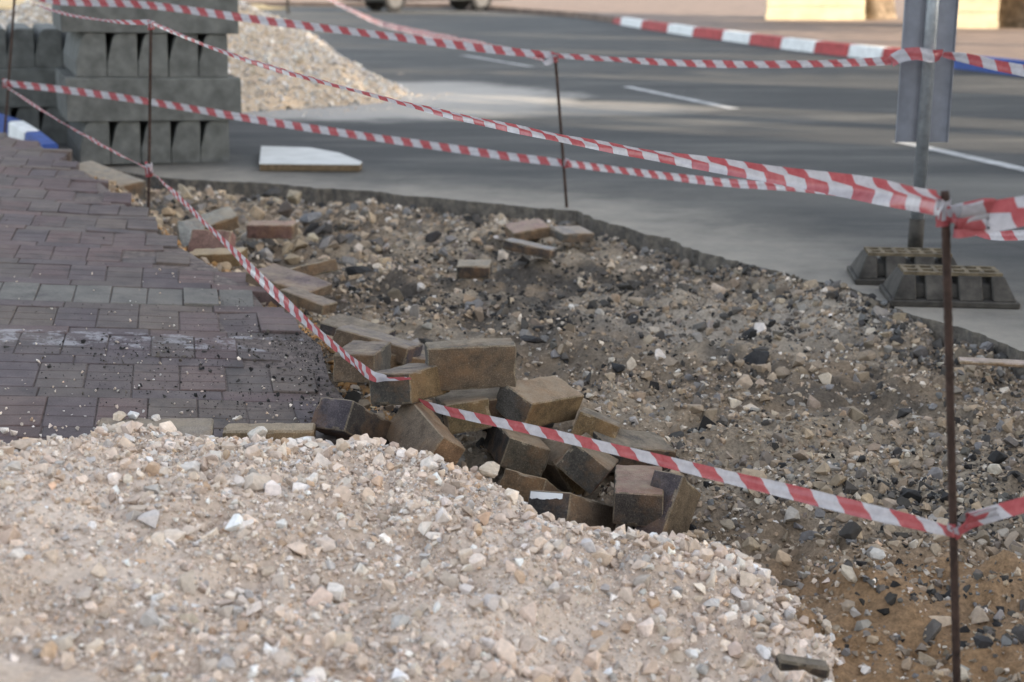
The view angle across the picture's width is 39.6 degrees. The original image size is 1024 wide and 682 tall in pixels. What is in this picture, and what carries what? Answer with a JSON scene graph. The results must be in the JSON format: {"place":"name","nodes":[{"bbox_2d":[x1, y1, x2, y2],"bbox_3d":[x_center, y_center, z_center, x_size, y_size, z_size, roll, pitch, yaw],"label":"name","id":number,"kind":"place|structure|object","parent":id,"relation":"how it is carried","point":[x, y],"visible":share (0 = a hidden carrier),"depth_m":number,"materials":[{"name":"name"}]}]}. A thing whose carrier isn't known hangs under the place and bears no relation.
{"place":"outdoors","nodes":[
{"label":"outdoors","id":0,"kind":"place"},
{"bbox_2d":[0,0,286,8],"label":"verge","id":1,"kind":"structure","parent":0,"point":[6,4],"depth_m":47.05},
{"bbox_2d":[98,418,213,436],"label":"paver block","id":2,"kind":"object","parent":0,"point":[196,427],"depth_m":3.05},
{"bbox_2d":[0,132,343,444],"bbox_3d":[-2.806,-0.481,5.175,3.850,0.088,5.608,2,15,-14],"label":"sidewalk","id":3,"kind":"structure","parent":0,"point":[196,289],"depth_m":4.04,"materials":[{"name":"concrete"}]},
{"bbox_2d":[333,340,390,382],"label":"paver block","id":4,"kind":"object","parent":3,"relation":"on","point":[374,356],"depth_m":3.53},
{"bbox_2d":[0,379,1009,681],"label":"gravel","id":5,"kind":"structure","parent":0,"point":[132,551],"depth_m":2.34,"materials":[{"name":"gravel"}]},
{"bbox_2d":[386,402,464,464],"bbox_3d":[-0.198,0.224,3.185,0.074,0.106,0.211,32,6,-35],"label":"paver block","id":6,"kind":"object","parent":5,"relation":"on","point":[419,426],"depth_m":3.15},
{"bbox_2d":[369,363,449,404],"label":"paver block","id":7,"kind":"object","parent":6,"relation":"on","point":[423,383],"depth_m":3.22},
{"bbox_2d":[479,461,499,477],"bbox_3d":[-0.044,0.265,2.943,0.043,0.029,0.037,5,15,18],"label":"gravel stone","id":8,"kind":"object","parent":5,"relation":"on","point":[490,468],"visible":1,"depth_m":2.93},
{"bbox_2d":[775,653,829,678],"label":"paver block","id":9,"kind":"object","parent":5,"relation":"on","point":[813,667],"depth_m":2.30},
{"bbox_2d":[0,6,1023,375],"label":"road","id":10,"kind":"structure","parent":0,"point":[838,120],"depth_m":9.46,"materials":[{"name":"asphalt"}]},
{"bbox_2d":[10,107,39,130],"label":"kerbstone","id":11,"kind":"object","parent":10,"relation":"on","point":[29,115],"visible":0.2,"depth_m":9.35,"materials":[{"name":"concrete"}]},
{"bbox_2d":[0,113,57,148],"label":"sidewalk kerb","id":12,"kind":"structure","parent":10,"relation":"on","point":[16,128],"depth_m":8.14,"materials":[{"name":"white paint"}]},
{"bbox_2d":[39,107,66,143],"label":"kerbstone","id":13,"kind":"object","parent":10,"relation":"on","point":[54,130],"visible":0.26,"depth_m":9.42,"materials":[{"name":"concrete"}]},
{"bbox_2d":[67,122,110,164],"bbox_3d":[-2.600,-1.267,8.697,0.170,0.250,1.000,-4,16,-21],"label":"kerbstone","id":14,"kind":"object","parent":10,"relation":"on","point":[84,148],"visible":0.61,"depth_m":8.26,"materials":[{"name":"concrete"}]},
{"bbox_2d":[109,121,140,163],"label":"kerbstone","id":15,"kind":"object","parent":10,"relation":"on","point":[124,137],"visible":0.44,"depth_m":8.32,"materials":[{"name":"concrete"}]},
{"bbox_2d":[61,74,234,117],"bbox_3d":[-2.175,-1.472,8.527,1.000,0.250,0.170,-4,16,-21],"label":"kerbstone","id":16,"kind":"object","parent":15,"relation":"on","point":[62,84],"visible":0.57,"depth_m":8.31,"materials":[{"name":"concrete"}]},
{"bbox_2d":[139,121,170,163],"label":"kerbstone","id":17,"kind":"object","parent":10,"relation":"on","point":[160,144],"visible":0.38,"depth_m":8.38,"materials":[{"name":"concrete"}]},
{"bbox_2d":[64,77,241,121],"bbox_3d":[-2.109,-1.429,8.372,1.000,0.250,0.170,-4,16,-21],"label":"kerbstone","id":18,"kind":"object","parent":17,"relation":"on","point":[221,93],"visible":0.87,"depth_m":8.29,"materials":[{"name":"concrete"}]},
{"bbox_2d":[63,32,106,76],"bbox_3d":[-2.584,-1.755,8.569,0.170,0.250,1.000,-4,16,-21],"label":"kerbstone","id":19,"kind":"object","parent":18,"relation":"on","point":[84,54],"visible":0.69,"depth_m":8.13,"materials":[{"name":"concrete"}]},
{"bbox_2d":[105,33,137,76],"bbox_3d":[-2.423,-1.767,8.634,0.170,0.250,1.000,-4,16,-21],"label":"kerbstone","id":20,"kind":"object","parent":18,"relation":"on","point":[121,54],"visible":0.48,"depth_m":8.19,"materials":[{"name":"concrete"}]},
{"bbox_2d":[58,0,238,33],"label":"kerbstone","id":21,"kind":"object","parent":20,"relation":"on","point":[185,23],"visible":0.66,"depth_m":8.18,"materials":[{"name":"concrete"}]},
{"bbox_2d":[136,33,167,76],"bbox_3d":[-2.261,-1.777,8.693,0.170,0.250,1.000,-4,16,-21],"label":"kerbstone","id":22,"kind":"object","parent":18,"relation":"on","point":[159,56],"visible":0.44,"depth_m":8.25,"materials":[{"name":"concrete"}]},
{"bbox_2d":[165,33,198,76],"bbox_3d":[-2.100,-1.790,8.762,0.170,0.250,1.000,-4,16,-21],"label":"kerbstone","id":23,"kind":"object","parent":18,"relation":"on","point":[182,57],"visible":0.41,"depth_m":8.32,"materials":[{"name":"concrete"}]},
{"bbox_2d":[197,34,227,76],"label":"kerbstone","id":24,"kind":"object","parent":18,"relation":"on","point":[212,63],"visible":0.48,"depth_m":8.38,"materials":[{"name":"concrete"}]},
{"bbox_2d":[169,121,200,162],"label":"kerbstone","id":25,"kind":"object","parent":10,"relation":"on","point":[185,141],"visible":0.48,"depth_m":8.44,"materials":[{"name":"concrete"}]},
{"bbox_2d":[199,120,229,162],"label":"kerbstone","id":26,"kind":"object","parent":10,"relation":"on","point":[214,140],"visible":0.48,"depth_m":8.50,"materials":[{"name":"concrete"}]},
{"bbox_2d":[0,0,452,116],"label":"gravel heap","id":27,"kind":"object","parent":10,"relation":"on","point":[304,52],"visible":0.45,"depth_m":12.36,"materials":[{"name":"gravel"}]},
{"bbox_2d":[259,146,361,170],"bbox_3d":[-1.211,-1.096,8.519,0.584,0.040,0.989,-2,15,-9],"label":"board","id":28,"kind":"object","parent":10,"relation":"on","point":[275,158],"visible":1,"depth_m":8.25,"materials":[{"name":"white wood"}]},
{"bbox_2d":[345,0,491,11],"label":"parked car","id":29,"kind":"object","parent":10,"relation":"on","point":[399,5],"visible":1,"depth_m":42.20,"materials":[{"name":"paint"}]},
{"bbox_2d":[621,86,739,108],"bbox_3d":[1.495,-2.234,12.998,0.110,0.001,2.511,-4,15,-16],"label":"lane marking","id":30,"kind":"object","parent":10,"relation":"on","point":[685,98],"visible":1,"depth_m":12.85,"materials":[{"name":"paint"}]},
{"bbox_2d":[576,17,900,57],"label":"red white kerb","id":31,"kind":"structure","parent":10,"relation":"on","point":[833,48],"depth_m":21.83,"materials":[{"name":"paint"}]},
{"bbox_2d":[847,247,956,284],"bbox_3d":[1.460,-0.282,5.261,0.400,0.108,0.250,2,15,6],"label":"rubber foot","id":32,"kind":"object","parent":10,"relation":"on","point":[867,267],"visible":0.63,"depth_m":5.20},
{"bbox_2d":[895,0,958,247],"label":"sign post","id":33,"kind":"object","parent":10,"relation":"on","point":[924,104],"visible":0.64,"depth_m":5.51,"materials":[{"name":"metal"}]},
{"bbox_2d":[889,47,943,65],"bbox_3d":[1.540,-1.079,5.398,0.205,0.074,0.056,0,15,0],"label":"barrier tape","id":34,"kind":"object","parent":33,"relation":"attached to","point":[914,53],"visible":1,"depth_m":5.38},
{"bbox_2d":[943,52,1023,75],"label":"barrier tape","id":35,"kind":"object","parent":33,"relation":"attached to","point":[995,65],"visible":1,"depth_m":5.37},
{"bbox_2d":[879,264,1019,308],"bbox_3d":[1.515,-0.198,4.935,0.430,0.108,0.270,2,15,6],"label":"rubber foot","id":36,"kind":"object","parent":10,"relation":"on","point":[985,287],"visible":0.89,"depth_m":4.85},
{"bbox_2d":[892,141,1023,170],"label":"lane marking","id":37,"kind":"object","parent":10,"relation":"on","point":[997,163],"visible":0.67,"depth_m":8.71,"materials":[{"name":"paint"}]},
{"bbox_2d":[954,56,1023,75],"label":"blue white kerb","id":38,"kind":"structure","parent":10,"relation":"on","point":[960,65],"depth_m":16.29,"materials":[{"name":"paint"}]},
{"bbox_2d":[109,185,1023,681],"bbox_3d":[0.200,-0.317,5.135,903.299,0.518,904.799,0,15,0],"label":"ground","id":39,"kind":"structure","parent":0,"point":[909,621],"depth_m":4.03,"materials":[{"name":"soil"}]},
{"bbox_2d":[3,0,15,132],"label":"steel rod","id":40,"kind":"object","parent":39,"relation":"on","point":[9,65],"visible":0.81,"depth_m":8.03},
{"bbox_2d":[30,0,154,29],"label":"barrier tape","id":41,"kind":"object","parent":40,"relation":"attached to","point":[142,22],"visible":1,"depth_m":5.87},
{"bbox_2d":[2,79,561,165],"bbox_3d":[-1.312,-1.164,7.455,3.423,0.324,0.033,6,16,22],"label":"barrier tape","id":42,"kind":"object","parent":40,"relation":"attached to","point":[329,130],"visible":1,"depth_m":7.38,"materials":[{"name":"plastic"}]},
{"bbox_2d":[37,0,554,57],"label":"barrier tape","id":43,"kind":"object","parent":40,"relation":"attached to","point":[492,49],"visible":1,"depth_m":7.22,"materials":[{"name":"plastic"}]},
{"bbox_2d":[79,161,146,200],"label":"paver block","id":44,"kind":"object","parent":39,"relation":"on","point":[132,185],"depth_m":6.96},
{"bbox_2d":[147,30,151,213],"bbox_3d":[-1.475,-0.791,5.784,0.088,0.990,0.018,0,15,0],"label":"steel rod","id":45,"kind":"object","parent":39,"relation":"on","point":[149,112],"visible":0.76,"depth_m":5.74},
{"bbox_2d":[4,84,152,176],"bbox_3d":[-2.183,-1.060,6.926,0.041,0.200,2.769,-8,17,-29],"label":"barrier tape","id":46,"kind":"object","parent":45,"relation":"attached to","point":[148,168],"visible":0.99,"depth_m":6.42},
{"bbox_2d":[150,170,410,381],"bbox_3d":[-0.874,-0.279,4.457,0.075,0.148,3.067,-6,16,-23],"label":"barrier tape","id":47,"kind":"object","parent":45,"relation":"attached to","point":[271,289],"visible":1,"depth_m":3.95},
{"bbox_2d":[178,184,192,197],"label":"rock","id":48,"kind":"object","parent":39,"relation":"on","point":[184,191],"visible":1,"depth_m":6.90,"materials":[{"name":"stone"}]},
{"bbox_2d":[177,220,204,245],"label":"paver block","id":49,"kind":"object","parent":39,"relation":"on","point":[185,228],"depth_m":5.35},
{"bbox_2d":[187,229,235,251],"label":"paver block","id":50,"kind":"object","parent":39,"relation":"on","point":[201,238],"depth_m":5.24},
{"bbox_2d":[187,206,239,230],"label":"paver block","id":51,"kind":"object","parent":39,"relation":"on","point":[225,218],"depth_m":5.75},
{"bbox_2d":[189,247,247,266],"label":"paver block","id":52,"kind":"object","parent":39,"relation":"on","point":[218,255],"depth_m":5.09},
{"bbox_2d":[249,205,265,219],"bbox_3d":[-1.135,-0.576,6.361,0.063,0.070,0.093,-12,19,-39],"label":"rock","id":53,"kind":"object","parent":39,"relation":"on","point":[256,212],"visible":0.97,"depth_m":6.33,"materials":[{"name":"stone"}]},
{"bbox_2d":[223,423,315,440],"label":"paver block","id":54,"kind":"object","parent":39,"relation":"on","point":[280,431],"depth_m":3.11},
{"bbox_2d":[260,187,280,197],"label":"rock","id":55,"kind":"object","parent":39,"relation":"on","point":[274,191],"visible":1,"depth_m":7.01,"materials":[{"name":"stone"}]},
{"bbox_2d":[246,220,297,238],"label":"paver block","id":56,"kind":"object","parent":39,"relation":"on","point":[262,229],"depth_m":5.98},
{"bbox_2d":[278,201,293,217],"bbox_3d":[-1.019,-0.593,6.409,0.080,0.073,0.096,-8,19,-11],"label":"rock","id":57,"kind":"object","parent":39,"relation":"on","point":[286,209],"visible":1,"depth_m":6.38,"materials":[{"name":"stone"}]},
{"bbox_2d":[245,263,331,295],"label":"paver block","id":58,"kind":"object","parent":39,"relation":"on","point":[278,277],"depth_m":4.58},
{"bbox_2d":[286,190,301,204],"bbox_3d":[-1.057,-0.697,6.894,0.066,0.070,0.130,10,3,-3],"label":"rock","id":59,"kind":"object","parent":39,"relation":"on","point":[293,196],"visible":1,"depth_m":6.87,"materials":[{"name":"stone"}]},
{"bbox_2d":[280,286,337,315],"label":"paver block","id":60,"kind":"object","parent":39,"relation":"on","point":[309,301],"depth_m":4.40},
{"bbox_2d":[289,258,338,275],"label":"paver block","id":61,"kind":"object","parent":39,"relation":"on","point":[321,267],"depth_m":5.00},
{"bbox_2d":[311,398,390,445],"bbox_3d":[-0.347,0.200,3.233,0.106,0.074,0.211,4,-20,35],"label":"paver block","id":62,"kind":"object","parent":39,"relation":"on","point":[345,419],"depth_m":3.16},
{"bbox_2d":[345,266,370,274],"bbox_3d":[-0.563,-0.260,5.203,0.082,0.039,0.076,-9,17,-30],"label":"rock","id":63,"kind":"object","parent":39,"relation":"on","point":[353,270],"visible":1,"depth_m":5.18,"materials":[{"name":"stone"}]},
{"bbox_2d":[390,353,424,368],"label":"paver block","id":64,"kind":"object","parent":39,"relation":"on","point":[420,358],"depth_m":3.81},
{"bbox_2d":[332,324,422,364],"bbox_3d":[-0.365,0.010,3.845,0.221,0.050,0.111,15,11,16],"label":"paver block","id":65,"kind":"object","parent":64,"relation":"on","point":[404,351],"depth_m":3.81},
{"bbox_2d":[320,313,395,336],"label":"paver block","id":66,"kind":"object","parent":65,"relation":"on","point":[330,325],"depth_m":3.97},
{"bbox_2d":[425,231,441,242],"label":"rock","id":67,"kind":"object","parent":39,"relation":"on","point":[434,236],"visible":1,"depth_m":5.80,"materials":[{"name":"stone"}]},
{"bbox_2d":[432,394,491,434],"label":"paver block","id":68,"kind":"object","parent":39,"relation":"on","point":[477,403],"depth_m":3.32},
{"bbox_2d":[435,387,505,423],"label":"paver block","id":69,"kind":"object","parent":68,"relation":"on","point":[490,394],"depth_m":3.41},
{"bbox_2d":[456,259,491,278],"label":"paver block","id":70,"kind":"object","parent":39,"relation":"on","point":[474,269],"depth_m":5.24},
{"bbox_2d":[0,173,1023,681],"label":"rubble","id":71,"kind":"object","parent":39,"relation":"on","point":[890,319],"visible":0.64,"depth_m":4.11,"materials":[{"name":"gravel"}]},
{"bbox_2d":[299,212,321,223],"bbox_3d":[-0.888,-0.546,6.274,0.088,0.056,0.093,-12,19,-39],"label":"rock","id":72,"kind":"object","parent":71,"relation":"on","point":[311,217],"visible":1,"depth_m":6.24,"materials":[{"name":"stone"}]},
{"bbox_2d":[571,407,620,437],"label":"paver block","id":73,"kind":"object","parent":71,"relation":"on","point":[589,421],"depth_m":3.39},
{"bbox_2d":[593,429,675,472],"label":"paver block","id":74,"kind":"object","parent":71,"relation":"on","point":[653,442],"depth_m":3.42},
{"bbox_2d":[555,432,618,494],"bbox_3d":[0.176,0.280,3.287,0.106,0.074,0.210,40,8,6],"label":"paver block","id":75,"kind":"object","parent":74,"relation":"on","point":[587,470],"depth_m":3.19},
{"bbox_2d":[857,350,876,360],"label":"rock","id":76,"kind":"object","parent":71,"relation":"on","point":[868,355],"visible":1,"depth_m":4.38,"materials":[{"name":"stone"}]},
{"bbox_2d":[987,464,1002,474],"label":"rock","id":77,"kind":"object","parent":71,"relation":"on","point":[995,469],"visible":1,"depth_m":3.27,"materials":[{"name":"stone"}]},
{"bbox_2d":[504,218,549,240],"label":"paver block","id":78,"kind":"object","parent":39,"relation":"on","point":[533,229],"depth_m":6.09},
{"bbox_2d":[502,238,557,259],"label":"paver block","id":79,"kind":"object","parent":39,"relation":"on","point":[525,247],"depth_m":5.63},
{"bbox_2d":[519,335,546,343],"bbox_3d":[0.059,-0.002,4.280,0.082,0.027,0.067,5,10,31],"label":"asphalt lump","id":80,"kind":"object","parent":39,"relation":"on","point":[531,339],"visible":1,"depth_m":4.26,"materials":[{"name":"asphalt"}]},
{"bbox_2d":[541,423,553,427],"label":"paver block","id":81,"kind":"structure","parent":39,"relation":"on","point":[551,425],"depth_m":3.52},
{"bbox_2d":[495,375,583,425],"bbox_3d":[0.065,0.146,3.429,0.106,0.074,0.211,34,24,32],"label":"paver block","id":82,"kind":"object","parent":81,"relation":"on","point":[539,401],"depth_m":3.38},
{"bbox_2d":[425,338,516,390],"bbox_3d":[-0.098,0.055,3.366,0.211,0.106,0.074,-3,15,-9],"label":"paver block","id":83,"kind":"object","parent":82,"relation":"on","point":[474,364],"depth_m":3.33,"materials":[{"name":"concrete"}]},
{"bbox_2d":[554,62,567,207],"bbox_3d":[0.245,-0.877,6.828,0.096,0.973,0.019,0,15,0],"label":"steel rod","id":84,"kind":"object","parent":39,"relation":"on","point":[561,132],"visible":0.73,"depth_m":6.79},
{"bbox_2d":[329,0,558,62],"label":"barrier tape","id":85,"kind":"object","parent":84,"relation":"attached to","point":[409,30],"visible":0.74,"depth_m":12.24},
{"bbox_2d":[554,53,891,67],"bbox_3d":[0.869,-1.214,6.106,0.138,0.092,1.815,-13,20,-42],"label":"barrier tape","id":86,"kind":"object","parent":84,"relation":"attached to","point":[875,61],"visible":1,"depth_m":6.06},
{"bbox_2d":[541,438,597,496],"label":"paver block","id":87,"kind":"object","parent":39,"relation":"on","point":[556,477],"depth_m":3.32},
{"bbox_2d":[549,226,593,242],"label":"paver block","id":88,"kind":"object","parent":39,"relation":"on","point":[568,234],"depth_m":6.07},
{"bbox_2d":[528,490,615,531],"bbox_3d":[0.130,0.378,3.075,0.106,0.074,0.212,0,-14,33],"label":"paver block","id":89,"kind":"object","parent":39,"relation":"on","point":[569,506],"depth_m":3.00,"materials":[{"name":"concrete"}]},
{"bbox_2d":[612,465,663,525],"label":"paver block","id":90,"kind":"object","parent":39,"relation":"on","point":[638,500],"depth_m":2.99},
{"bbox_2d":[635,470,700,535],"bbox_3d":[0.321,0.395,3.036,0.073,0.211,0.106,9,-22,36],"label":"paver block","id":91,"kind":"object","parent":39,"relation":"on","point":[682,495],"depth_m":3.01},
{"bbox_2d":[720,519,734,529],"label":"rock","id":92,"kind":"object","parent":39,"relation":"on","point":[727,524],"visible":1,"depth_m":2.99,"materials":[{"name":"stone"}]},
{"bbox_2d":[741,537,760,551],"bbox_3d":[0.493,0.418,2.917,0.032,0.029,0.040,-6,16,-23],"label":"rock","id":93,"kind":"object","parent":39,"relation":"on","point":[750,544],"visible":1,"depth_m":2.91,"materials":[{"name":"stone"}]},
{"bbox_2d":[743,350,768,364],"bbox_3d":[0.753,0.061,4.349,0.076,0.062,0.108,2,12,-8],"label":"rock","id":94,"kind":"object","parent":39,"relation":"on","point":[756,357],"visible":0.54,"depth_m":4.33,"materials":[{"name":"stone"}]},
{"bbox_2d":[870,548,885,559],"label":"rock","id":95,"kind":"object","parent":39,"relation":"on","point":[877,554],"visible":1,"depth_m":2.81,"materials":[{"name":"stone"}]},
{"bbox_2d":[940,190,960,681],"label":"steel rod","id":96,"kind":"object","parent":39,"relation":"on","point":[950,407],"visible":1,"depth_m":2.15,"materials":[{"name":"metal"}]},
{"bbox_2d":[151,21,950,226],"bbox_3d":[-0.390,-0.721,3.865,0.095,0.174,4.293,-8,17,-28],"label":"barrier tape","id":97,"kind":"object","parent":96,"relation":"attached to","point":[878,191],"visible":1,"depth_m":2.53,"materials":[{"name":"plastic"}]},
{"bbox_2d":[419,399,960,539],"bbox_3d":[0.244,0.214,2.710,0.038,0.143,1.388,-12,19,-39],"label":"barrier tape","id":98,"kind":"object","parent":96,"relation":"attached to","point":[836,503],"visible":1,"depth_m":2.55,"materials":[{"name":"plastic"}]},
{"bbox_2d":[947,196,1023,237],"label":"barrier tape","id":99,"kind":"object","parent":96,"relation":"attached to","point":[980,217],"visible":1,"depth_m":2.05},
{"bbox_2d":[958,357,1023,367],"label":"wooden stake","id":100,"kind":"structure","parent":39,"relation":"on","point":[990,362],"depth_m":4.08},
{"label":"paver block","id":101,"kind":"object","parent":39,"relation":"on","visible":0},
{"bbox_2d":[499,468,559,501],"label":"paver block","id":102,"kind":"object","parent":101,"relation":"on","point":[524,485],"depth_m":3.10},
{"bbox_2d":[483,426,550,476],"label":"paver block","id":103,"kind":"object","parent":102,"relation":"on","point":[525,453],"depth_m":3.25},
{"bbox_2d":[243,0,1023,59],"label":"pavement","id":104,"kind":"structure","parent":0,"point":[748,16],"depth_m":30.96,"materials":[{"name":"concrete"}]},
{"bbox_2d":[765,0,864,19],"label":"garden wall","id":105,"kind":"structure","parent":104,"relation":"on","point":[815,9],"depth_m":29.98,"materials":[{"name":"stone"}]},
{"bbox_2d":[864,0,896,19],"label":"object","id":106,"kind":"object","parent":104,"relation":"on","point":[879,9],"visible":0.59,"depth_m":30.27,"materials":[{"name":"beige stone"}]},
{"bbox_2d":[957,0,998,28],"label":"garden wall","id":107,"kind":"structure","parent":104,"relation":"on","point":[978,14],"depth_m":25.40,"materials":[{"name":"stone"}]},
{"bbox_2d":[998,0,1023,27],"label":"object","id":108,"kind":"object","parent":104,"relation":"on","point":[1010,13],"visible":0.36,"depth_m":25.59,"materials":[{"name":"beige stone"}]},
{"bbox_3d":[2.453,-0.174,3.624,0.019,1.080,0.017,0,15,0],"label":"steel rod","id":109,"kind":"object","parent":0,"visible":0},
{"bbox_2d":[564,158,1023,240],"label":"barrier tape","id":110,"kind":"object","parent":109,"relation":"attached to","point":[1012,235],"visible":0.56,"depth_m":6.00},
{"bbox_3d":[1.949,0.126,2.563,0.015,1.130,0.013,0,15,0],"label":"steel rod","id":111,"kind":"object","parent":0,"visible":0},
{"bbox_2d":[958,497,1023,535],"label":"barrier tape","id":112,"kind":"object","parent":111,"relation":"attached to","point":[994,513],"visible":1,"depth_m":2.19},
{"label":"kerbstone","id":113,"kind":"object","parent":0,"visible":0},
{"bbox_2d":[0,67,63,107],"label":"kerbstone","id":114,"kind":"object","parent":113,"relation":"on","point":[39,98],"visible":0.23,"depth_m":9.29,"materials":[{"name":"concrete"}]},
{"bbox_2d":[0,25,6,67],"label":"kerbstone","id":115,"kind":"object","parent":114,"relation":"on","point":[3,59],"visible":1,"depth_m":9.20,"materials":[{"name":"concrete"}]},
{"bbox_2d":[5,23,34,67],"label":"kerbstone","id":116,"kind":"object","parent":114,"relation":"on","point":[23,54],"visible":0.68,"depth_m":9.25,"materials":[{"name":"concrete"}]},
{"bbox_2d":[32,23,62,67],"bbox_3d":[-3.209,-2.032,9.745,0.170,0.250,1.000,-5,16,-21],"label":"kerbstone","id":117,"kind":"object","parent":114,"relation":"on","point":[47,45],"visible":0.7,"depth_m":9.30,"materials":[{"name":"concrete"}]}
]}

